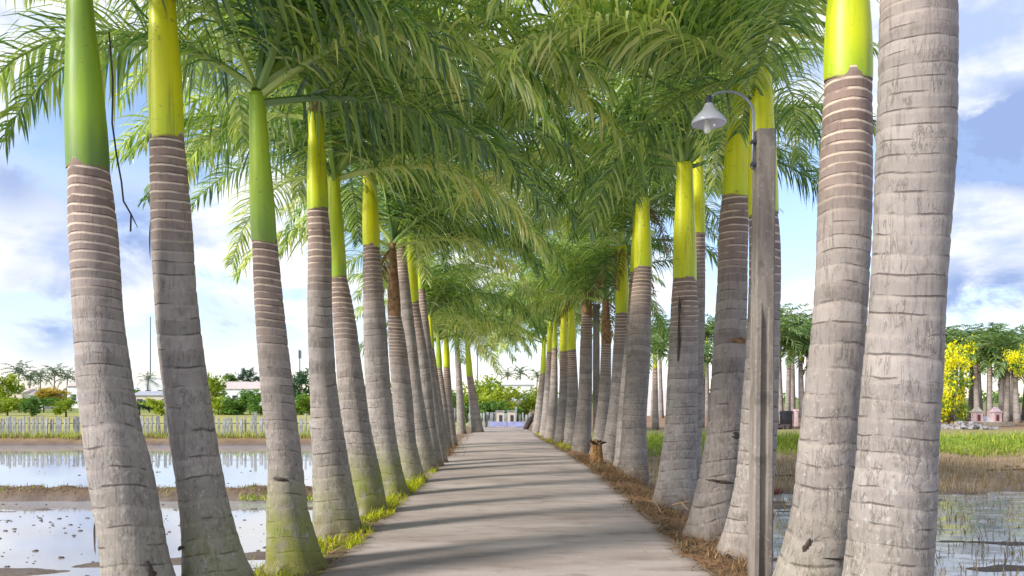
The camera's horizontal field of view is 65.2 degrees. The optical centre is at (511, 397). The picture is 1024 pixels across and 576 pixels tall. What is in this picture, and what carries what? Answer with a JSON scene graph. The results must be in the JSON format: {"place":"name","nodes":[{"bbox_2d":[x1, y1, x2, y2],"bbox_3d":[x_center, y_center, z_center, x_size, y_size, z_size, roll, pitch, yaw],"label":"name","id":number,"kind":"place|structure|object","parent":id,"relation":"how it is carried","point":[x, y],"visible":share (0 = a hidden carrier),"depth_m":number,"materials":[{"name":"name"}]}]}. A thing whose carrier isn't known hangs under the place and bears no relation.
{"place":"outdoors","nodes":[
{"label":"outdoors","id":0,"kind":"place"},
{"bbox_2d":[0,445,312,575],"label":"paddy water","id":1,"kind":"structure","parent":0,"point":[51,466],"depth_m":16.97,"materials":[{"name":"liquid"}]},
{"bbox_2d":[0,449,265,575],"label":"mud clods","id":2,"kind":"object","parent":1,"relation":"on","point":[41,520],"visible":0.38,"depth_m":14.98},
{"bbox_2d":[0,428,312,500],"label":"bund weeds","id":3,"kind":"object","parent":1,"relation":"on","point":[161,436],"visible":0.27,"depth_m":40.78,"materials":[{"name":"green plant"}]},
{"bbox_2d":[496,410,504,421],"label":"gate pillar","id":4,"kind":"structure","parent":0,"point":[499,415],"depth_m":43.25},
{"bbox_2d":[0,398,1023,575],"bbox_3d":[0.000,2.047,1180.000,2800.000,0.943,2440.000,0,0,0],"label":"ground","id":5,"kind":"structure","parent":0,"point":[27,494],"depth_m":22.78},
{"bbox_2d":[0,397,23,415],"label":"bush","id":6,"kind":"object","parent":5,"relation":"on","point":[9,406],"visible":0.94,"depth_m":89.73,"materials":[{"name":"green plant"}]},
{"bbox_2d":[0,373,25,402],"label":"tree","id":7,"kind":"object","parent":5,"relation":"on","point":[8,382],"visible":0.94,"depth_m":120.16,"materials":[{"name":"green plant"}]},
{"bbox_2d":[0,360,36,383],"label":"coconut palm","id":8,"kind":"object","parent":5,"relation":"on","point":[21,371],"visible":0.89,"depth_m":164.90,"materials":[{"name":"green plant"}]},
{"bbox_2d":[0,388,37,402],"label":"house","id":9,"kind":"structure","parent":5,"relation":"on","point":[27,391],"depth_m":150.77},
{"bbox_2d":[16,396,41,416],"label":"bush","id":10,"kind":"object","parent":5,"relation":"on","point":[31,404],"visible":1,"depth_m":85.23,"materials":[{"name":"green plant"}]},
{"bbox_2d":[15,369,44,387],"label":"coconut palm","id":11,"kind":"object","parent":5,"relation":"on","point":[31,380],"visible":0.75,"depth_m":170.87,"materials":[{"name":"green plant"}]},
{"bbox_2d":[24,368,55,388],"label":"coconut palm","id":12,"kind":"object","parent":5,"relation":"on","point":[42,373],"visible":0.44,"depth_m":176.90,"materials":[{"name":"green plant"}]},
{"bbox_2d":[27,396,64,411],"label":"bush","id":13,"kind":"object","parent":5,"relation":"on","point":[43,402],"visible":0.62,"depth_m":109.29,"materials":[{"name":"green plant"}]},
{"bbox_2d":[33,386,71,408],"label":"tree","id":14,"kind":"object","parent":5,"relation":"on","point":[49,392],"visible":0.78,"depth_m":140.16,"materials":[{"name":"yellow plant"}]},
{"bbox_2d":[36,363,73,387],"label":"coconut palm","id":15,"kind":"object","parent":5,"relation":"on","point":[54,372],"visible":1,"depth_m":164.94,"materials":[{"name":"green plant"}]},
{"bbox_2d":[52,367,74,397],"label":"coconut palm","id":16,"kind":"object","parent":5,"relation":"on","point":[69,376],"visible":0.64,"depth_m":170.93,"materials":[{"name":"green plant"}]},
{"bbox_2d":[50,395,77,416],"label":"bush","id":17,"kind":"object","parent":5,"relation":"on","point":[66,404],"visible":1,"depth_m":83.72,"materials":[{"name":"green plant"}]},
{"bbox_2d":[66,382,77,407],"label":"house","id":18,"kind":"structure","parent":5,"relation":"on","point":[72,387],"depth_m":150.00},
{"bbox_2d":[135,391,163,401],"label":"shed","id":19,"kind":"structure","parent":5,"relation":"on","point":[155,395],"depth_m":145.00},
{"bbox_2d":[138,397,164,415],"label":"bush","id":20,"kind":"object","parent":5,"relation":"on","point":[158,409],"visible":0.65,"depth_m":88.99,"materials":[{"name":"green plant"}]},
{"bbox_2d":[0,412,310,435],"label":"picket fence","id":21,"kind":"object","parent":5,"relation":"on","point":[21,423],"visible":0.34,"depth_m":43.18,"materials":[{"name":"white wood"}]},
{"bbox_2d":[0,432,312,495],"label":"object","id":22,"kind":"object","parent":5,"relation":"on","point":[146,436],"visible":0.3,"depth_m":19.36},
{"bbox_2d":[207,372,227,403],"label":"tree","id":23,"kind":"object","parent":5,"relation":"on","point":[215,386],"visible":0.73,"depth_m":109.07,"materials":[{"name":"green plant"}]},
{"bbox_2d":[211,395,235,414],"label":"bush","id":24,"kind":"object","parent":5,"relation":"on","point":[217,405],"visible":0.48,"depth_m":94.23,"materials":[{"name":"green plant"}]},
{"bbox_2d":[219,389,256,414],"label":"bush","id":25,"kind":"object","parent":5,"relation":"on","point":[233,409],"visible":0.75,"depth_m":93.61,"materials":[{"name":"green plant"}]},
{"bbox_2d":[218,382,260,404],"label":"building","id":26,"kind":"structure","parent":5,"relation":"on","point":[232,389],"depth_m":170.31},
{"bbox_2d":[237,367,257,381],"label":"tree","id":27,"kind":"object","parent":5,"relation":"on","point":[247,374],"visible":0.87,"depth_m":174.52,"materials":[{"name":"green plant"}]},
{"bbox_2d":[236,388,262,413],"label":"bush","id":28,"kind":"object","parent":5,"relation":"on","point":[245,395],"visible":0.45,"depth_m":94.10,"materials":[{"name":"green plant"}]},
{"bbox_2d":[14,0,488,575],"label":"royal palm","id":29,"kind":"object","parent":5,"relation":"on","point":[210,542],"visible":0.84,"depth_m":6.53,"materials":[{"name":"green plant"}]},
{"bbox_2d":[5,0,498,575],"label":"royal palm","id":30,"kind":"object","parent":5,"relation":"on","point":[127,518],"visible":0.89,"depth_m":5.99,"materials":[{"name":"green plant"}]},
{"bbox_2d":[245,395,262,414],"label":"bush","id":31,"kind":"object","parent":5,"relation":"on","point":[253,409],"visible":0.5,"depth_m":88.20,"materials":[{"name":"green plant"}]},
{"bbox_2d":[292,368,309,397],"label":"tree","id":32,"kind":"object","parent":5,"relation":"on","point":[300,380],"visible":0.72,"depth_m":119.19,"materials":[{"name":"green plant"}]},
{"bbox_2d":[295,391,309,414],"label":"bush","id":33,"kind":"object","parent":5,"relation":"on","point":[299,410],"visible":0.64,"depth_m":93.86,"materials":[{"name":"green plant"}]},
{"bbox_2d":[0,0,626,575],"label":"royal palm","id":34,"kind":"object","parent":5,"relation":"on","point":[290,536],"visible":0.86,"depth_m":7.41,"materials":[{"name":"green plant"}]},
{"bbox_2d":[119,11,606,516],"bbox_3d":[-2.243,-1.966,10.828,5.862,8.231,5.159,0,0,33],"label":"royal palm","id":35,"kind":"object","parent":5,"relation":"on","point":[366,475],"visible":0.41,"depth_m":10.93,"materials":[{"name":"green plant"}]},
{"bbox_2d":[109,0,632,541],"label":"royal palm","id":36,"kind":"object","parent":5,"relation":"on","point":[335,508],"visible":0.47,"depth_m":9.36,"materials":[{"name":"green plant"}]},
{"bbox_2d":[190,3,594,497],"bbox_3d":[-2.085,-2.186,13.074,5.512,8.673,5.502,0,0,-38],"label":"royal palm","id":37,"kind":"object","parent":5,"relation":"on","point":[378,389],"visible":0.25,"depth_m":12.80,"materials":[{"name":"green plant"}]},
{"bbox_2d":[227,149,569,482],"bbox_3d":[-1.838,-1.704,15.004,5.884,7.707,5.474,0,0,0],"label":"royal palm","id":38,"kind":"object","parent":5,"relation":"on","point":[402,397],"visible":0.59,"depth_m":14.87,"materials":[{"name":"green plant"}]},
{"bbox_2d":[234,433,571,575],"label":"verge grass","id":39,"kind":"structure","parent":5,"relation":"on","point":[413,485],"depth_m":9.44,"materials":[{"name":"plant"}]},
{"bbox_2d":[278,57,565,472],"bbox_3d":[-2.000,-2.453,17.438,6.369,9.206,5.569,0,0,0],"label":"royal palm","id":40,"kind":"object","parent":5,"relation":"on","point":[425,446],"visible":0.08,"depth_m":17.16,"materials":[{"name":"green plant"}]},
{"bbox_2d":[282,160,561,466],"bbox_3d":[-2.327,-2.309,18.233,5.848,8.917,5.235,0,0,40],"label":"royal palm","id":41,"kind":"object","parent":5,"relation":"on","point":[425,375],"visible":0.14,"depth_m":18.40,"materials":[{"name":"green plant"}]},
{"bbox_2d":[306,148,548,462],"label":"royal palm","id":42,"kind":"object","parent":5,"relation":"on","point":[424,309],"visible":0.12,"depth_m":19.35,"materials":[{"name":"green plant"}]},
{"bbox_2d":[354,262,533,446],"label":"royal palm","id":43,"kind":"object","parent":5,"relation":"on","point":[438,332],"visible":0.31,"depth_m":24.99,"materials":[{"name":"green plant"}]},
{"bbox_2d":[347,222,542,453],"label":"royal palm","id":44,"kind":"object","parent":5,"relation":"on","point":[437,295],"visible":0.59,"depth_m":22.46,"materials":[{"name":"green plant"}]},
{"bbox_2d":[386,250,544,445],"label":"royal palm","id":45,"kind":"object","parent":5,"relation":"on","point":[447,373],"visible":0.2,"depth_m":26.20,"materials":[{"name":"green plant"}]},
{"bbox_2d":[452,389,481,422],"bbox_3d":[-3.381,0.877,56.197,2.915,2.986,2.223,0,0,0],"label":"bush","id":46,"kind":"object","parent":5,"relation":"on","point":[466,410],"visible":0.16,"depth_m":56.00,"materials":[{"name":"green plant"}]},
{"bbox_2d":[433,274,528,431],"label":"royal palm","id":47,"kind":"object","parent":5,"relation":"on","point":[476,421],"visible":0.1,"depth_m":36.14,"materials":[{"name":"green plant"}]},
{"bbox_2d":[448,284,515,434],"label":"royal palm","id":48,"kind":"object","parent":5,"relation":"on","point":[461,426],"visible":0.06,"depth_m":35.69,"materials":[{"name":"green plant"}]},
{"bbox_2d":[462,374,505,419],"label":"tree","id":49,"kind":"object","parent":5,"relation":"on","point":[480,389],"visible":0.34,"depth_m":57.88,"materials":[{"name":"green plant"}]},
{"bbox_2d":[478,398,497,422],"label":"tree","id":50,"kind":"object","parent":5,"relation":"on","point":[485,407],"visible":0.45,"depth_m":52.58,"materials":[{"name":"green plant"}]},
{"bbox_2d":[454,406,530,426],"bbox_3d":[-1.047,1.216,44.608,7.294,1.421,0.264,0,0,0],"label":"picket fence","id":51,"kind":"object","parent":5,"relation":"on","point":[492,417],"visible":0.2,"depth_m":44.57,"materials":[{"name":"white wood"}]},
{"bbox_2d":[479,384,522,414],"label":"tree","id":52,"kind":"object","parent":5,"relation":"on","point":[499,394],"visible":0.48,"depth_m":55.23,"materials":[{"name":"green plant"}]},
{"bbox_2d":[490,399,524,421],"bbox_3d":[-0.341,1.227,53.149,2.293,2.286,3.057,0,0,11],"label":"bush","id":53,"kind":"object","parent":5,"relation":"on","point":[496,407],"visible":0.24,"depth_m":52.53,"materials":[{"name":"green plant"}]},
{"bbox_2d":[485,381,535,395],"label":"building","id":54,"kind":"structure","parent":5,"relation":"on","point":[526,385],"depth_m":150.00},
{"bbox_2d":[261,433,775,575],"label":"dry litter","id":55,"kind":"object","parent":5,"relation":"on","point":[616,475],"visible":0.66,"depth_m":10.91,"materials":[{"name":"plant"}]},
{"bbox_2d":[508,365,533,380],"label":"coconut palm","id":56,"kind":"object","parent":5,"relation":"on","point":[520,374],"visible":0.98,"depth_m":164.89,"materials":[{"name":"green plant"}]},
{"bbox_2d":[514,386,537,417],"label":"tree","id":57,"kind":"object","parent":5,"relation":"on","point":[528,402],"visible":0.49,"depth_m":57.53,"materials":[{"name":"green plant"}]},
{"bbox_2d":[35,387,1022,402],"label":"treeline","id":58,"kind":"object","parent":5,"relation":"on","point":[995,395],"visible":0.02,"depth_m":224.22,"materials":[{"name":"green plant"}]},
{"bbox_2d":[482,316,592,433],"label":"royal palm","id":59,"kind":"object","parent":5,"relation":"on","point":[539,400],"visible":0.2,"depth_m":35.63,"materials":[{"name":"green plant"}]},
{"bbox_2d":[475,259,614,438],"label":"royal palm","id":60,"kind":"object","parent":5,"relation":"on","point":[551,415],"visible":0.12,"depth_m":30.65,"materials":[{"name":"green plant"}]},
{"bbox_2d":[483,227,612,443],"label":"royal palm","id":61,"kind":"object","parent":5,"relation":"on","point":[560,420],"visible":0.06,"depth_m":28.14,"materials":[{"name":"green plant"}]},
{"bbox_2d":[483,260,614,436],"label":"royal palm","id":62,"kind":"object","parent":5,"relation":"on","point":[547,383],"visible":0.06,"depth_m":32.80,"materials":[{"name":"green plant"}]},
{"bbox_2d":[475,190,672,452],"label":"royal palm","id":63,"kind":"object","parent":5,"relation":"on","point":[582,432],"visible":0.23,"depth_m":23.58,"materials":[{"name":"green plant"}]},
{"bbox_2d":[484,213,665,444],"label":"royal palm","id":64,"kind":"object","parent":5,"relation":"on","point":[572,388],"visible":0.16,"depth_m":26.77,"materials":[{"name":"green plant"}]},
{"bbox_2d":[497,198,672,455],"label":"royal palm","id":65,"kind":"object","parent":5,"relation":"on","point":[591,270],"visible":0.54,"depth_m":22.32,"materials":[{"name":"green plant"}]},
{"bbox_2d":[592,304,599,431],"bbox_3d":[2.606,-0.440,24.742,0.223,4.881,0.223,0,0,0],"label":"concrete post","id":66,"kind":"object","parent":5,"relation":"on","point":[596,347],"visible":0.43,"depth_m":24.65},
{"bbox_2d":[589,439,606,462],"bbox_3d":[2.118,1.370,19.814,0.477,0.660,0.501,0,0,0],"label":"palm stump","id":67,"kind":"object","parent":5,"relation":"on","point":[596,448],"visible":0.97,"depth_m":19.70,"materials":[{"name":"brown wood"}]},
{"bbox_2d":[494,178,717,464],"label":"royal palm","id":68,"kind":"object","parent":5,"relation":"on","point":[620,236],"visible":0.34,"depth_m":20.52,"materials":[{"name":"green plant"}]},
{"bbox_2d":[497,88,721,467],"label":"royal palm","id":69,"kind":"object","parent":5,"relation":"on","point":[624,203],"visible":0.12,"depth_m":19.41,"materials":[{"name":"green plant"}]},
{"bbox_2d":[382,0,872,575],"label":"royal palm","id":70,"kind":"object","parent":5,"relation":"on","point":[814,538],"visible":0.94,"depth_m":5.76,"materials":[{"name":"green plant"}]},
{"bbox_2d":[449,0,805,542],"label":"royal palm","id":71,"kind":"object","parent":5,"relation":"on","point":[710,506],"visible":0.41,"depth_m":9.16,"materials":[{"name":"green plant"}]},
{"bbox_2d":[470,75,789,487],"bbox_3d":[2.864,-2.218,17.347,5.867,8.736,5.865,0,0,-42],"label":"royal palm","id":72,"kind":"object","parent":5,"relation":"on","point":[633,452],"visible":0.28,"depth_m":17.15,"materials":[{"name":"green plant"}]},
{"bbox_2d":[428,3,877,515],"bbox_3d":[2.439,-2.175,12.015,6.007,8.651,5.611,0,0,45],"label":"royal palm","id":73,"kind":"object","parent":5,"relation":"on","point":[677,479],"visible":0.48,"depth_m":12.12,"materials":[{"name":"green plant"}]},
{"bbox_2d":[427,0,879,559],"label":"royal palm","id":74,"kind":"object","parent":5,"relation":"on","point":[695,50],"visible":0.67,"depth_m":8.33,"materials":[{"name":"green plant"}]},
{"bbox_2d":[647,389,666,415],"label":"building","id":75,"kind":"structure","parent":5,"relation":"on","point":[649,401],"depth_m":72.00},
{"bbox_2d":[650,316,667,417],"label":"royal palm","id":76,"kind":"object","parent":5,"relation":"on","point":[652,372],"visible":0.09,"depth_m":65.01,"materials":[{"name":"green plant"}]},
{"bbox_2d":[650,331,669,429],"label":"royal palm","id":77,"kind":"object","parent":5,"relation":"on","point":[656,348],"visible":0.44,"depth_m":39.86,"materials":[{"name":"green plant"}]},
{"bbox_2d":[651,315,669,417],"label":"royal palm","id":78,"kind":"object","parent":5,"relation":"on","point":[661,411],"visible":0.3,"depth_m":63.55,"materials":[{"name":"green plant"}]},
{"bbox_2d":[534,23,823,480],"bbox_3d":[3.254,-2.736,14.938,5.052,9.772,5.544,0,0,-38],"label":"royal palm","id":79,"kind":"object","parent":5,"relation":"on","point":[699,205],"visible":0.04,"depth_m":14.77,"materials":[{"name":"green plant"}]},
{"bbox_2d":[667,340,712,427],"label":"royal palm","id":80,"kind":"object","parent":5,"relation":"on","point":[708,355],"visible":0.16,"depth_m":41.85,"materials":[{"name":"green plant"}]},
{"bbox_2d":[704,319,714,417],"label":"royal palm","id":81,"kind":"object","parent":5,"relation":"on","point":[707,333],"visible":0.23,"depth_m":63.21,"materials":[{"name":"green plant"}]},
{"bbox_2d":[691,90,775,575],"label":"lamp post","id":82,"kind":"object","parent":5,"relation":"on","point":[709,116],"visible":1,"depth_m":6.92,"materials":[{"name":"wood"}]},
{"bbox_2d":[747,303,809,420],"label":"royal palm","id":83,"kind":"object","parent":5,"relation":"on","point":[780,405],"visible":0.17,"depth_m":56.58,"materials":[{"name":"green plant"}]},
{"bbox_2d":[779,411,792,425],"bbox_3d":[15.077,1.170,44.000,0.720,0.860,0.709,0,0,0],"label":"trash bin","id":84,"kind":"object","parent":5,"relation":"on","point":[785,417],"visible":0.74,"depth_m":43.71,"materials":[{"name":"black plastic"}]},
{"bbox_2d":[781,321,804,419],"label":"royal palm","id":85,"kind":"object","parent":5,"relation":"on","point":[792,403],"visible":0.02,"depth_m":56.97,"materials":[{"name":"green plant"}]},
{"bbox_2d":[778,316,808,422],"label":"royal palm","id":86,"kind":"object","parent":5,"relation":"on","point":[783,327],"visible":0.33,"depth_m":50.35,"materials":[{"name":"green plant"}]},
{"bbox_2d":[780,320,811,410],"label":"royal palm","id":87,"kind":"object","parent":5,"relation":"on","point":[788,388],"visible":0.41,"depth_m":51.86,"materials":[{"name":"green plant"}]},
{"bbox_2d":[781,326,810,420],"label":"royal palm","id":88,"kind":"object","parent":5,"relation":"on","point":[801,383],"visible":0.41,"depth_m":51.96,"materials":[{"name":"green plant"}]},
{"bbox_2d":[675,0,958,575],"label":"royal palm","id":89,"kind":"object","parent":5,"relation":"on","point":[892,522],"visible":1,"depth_m":4.80,"materials":[{"name":"grey plant"}]},
{"bbox_2d":[945,324,971,362],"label":"royal palm","id":90,"kind":"object","parent":5,"relation":"on","point":[953,327],"visible":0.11,"depth_m":55.95,"materials":[{"name":"green plant"}]},
{"bbox_2d":[941,334,978,423],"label":"flowering tree","id":91,"kind":"object","parent":5,"relation":"on","point":[950,401],"visible":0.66,"depth_m":42.46,"materials":[{"name":"yellow plant"}]},
{"bbox_2d":[949,327,977,419],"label":"royal palm","id":92,"kind":"object","parent":5,"relation":"on","point":[969,331],"visible":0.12,"depth_m":57.07,"materials":[{"name":"green plant"}]},
{"bbox_2d":[946,323,985,420],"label":"royal palm","id":93,"kind":"object","parent":5,"relation":"on","point":[952,417],"visible":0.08,"depth_m":56.52,"materials":[{"name":"green plant"}]},
{"bbox_2d":[951,324,986,417],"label":"royal palm","id":94,"kind":"object","parent":5,"relation":"on","point":[971,398],"visible":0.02,"depth_m":65.19,"materials":[{"name":"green plant"}]},
{"bbox_2d":[941,421,998,429],"bbox_3d":[23.369,1.431,41.076,3.110,0.452,1.944,0,0,0],"label":"rubble heap","id":95,"kind":"object","parent":5,"relation":"on","point":[970,425],"visible":0.94,"depth_m":40.73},
{"bbox_2d":[955,330,1003,409],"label":"royal palm","id":96,"kind":"object","parent":5,"relation":"on","point":[979,375],"visible":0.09,"depth_m":55.92,"materials":[{"name":"green plant"}]},
{"bbox_2d":[946,324,1015,408],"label":"royal palm","id":97,"kind":"object","parent":5,"relation":"on","point":[983,335],"visible":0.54,"depth_m":51.79,"materials":[{"name":"green plant"}]},
{"bbox_2d":[954,407,1014,425],"bbox_3d":[27.066,1.120,45.850,2.700,1.160,1.300,0,0,0],"label":"tomb","id":98,"kind":"object","parent":5,"relation":"on","point":[993,419],"visible":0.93,"depth_m":45.29,"materials":[{"name":"pink stone"}]},
{"bbox_2d":[957,334,1023,416],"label":"royal palm","id":99,"kind":"object","parent":5,"relation":"on","point":[987,344],"visible":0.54,"depth_m":51.38,"materials":[{"name":"green plant"}]},
{"bbox_2d":[974,322,1023,418],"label":"royal palm","id":100,"kind":"object","parent":5,"relation":"on","point":[1001,396],"visible":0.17,"depth_m":56.42,"materials":[{"name":"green plant"}]},
{"bbox_2d":[977,334,1023,422],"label":"royal palm","id":101,"kind":"object","parent":5,"relation":"on","point":[1016,412],"visible":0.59,"depth_m":50.41,"materials":[{"name":"green plant"}]},
{"bbox_2d":[977,326,1023,421],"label":"royal palm","id":102,"kind":"object","parent":5,"relation":"on","point":[1006,413],"visible":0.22,"depth_m":51.82,"materials":[{"name":"green plant"}]},
{"bbox_2d":[981,331,1023,420],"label":"royal palm","id":103,"kind":"object","parent":5,"relation":"on","point":[1011,410],"visible":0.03,"depth_m":56.57,"materials":[{"name":"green plant"}]},
{"bbox_2d":[1002,344,1023,386],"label":"flowering tree","id":104,"kind":"object","parent":5,"relation":"on","point":[1016,358],"visible":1,"depth_m":45.23,"materials":[{"name":"yellow plant"}]},
{"bbox_2d":[0,0,1023,397],"label":"sky","id":105,"kind":"structure","parent":0,"point":[986,271],"materials":[{"name":"blue"}]},
{"bbox_2d":[320,427,713,575],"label":"road","id":106,"kind":"structure","parent":0,"point":[500,518],"depth_m":9.78,"materials":[{"name":"concrete"}]},
{"bbox_2d":[488,421,524,426],"bbox_3d":[-0.280,1.420,42.000,1.910,0.400,0.080,0,0,0],"label":"barrier","id":107,"kind":"object","parent":106,"relation":"on","point":[506,424],"visible":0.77,"depth_m":41.97,"materials":[{"name":"blue paint"}]},
{"bbox_2d":[591,429,1023,457],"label":"bank grass","id":108,"kind":"structure","parent":0,"point":[787,437],"depth_m":31.29,"materials":[{"name":"plant"}]},
{"bbox_2d":[773,492,1023,575],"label":"paddy water","id":109,"kind":"structure","parent":0,"point":[966,558],"depth_m":14.31,"materials":[{"name":"liquid"}]},
{"bbox_2d":[648,448,1023,575],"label":"rice stubble","id":110,"kind":"object","parent":109,"relation":"in","point":[956,464],"visible":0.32,"depth_m":21.16,"materials":[{"name":"plant"}]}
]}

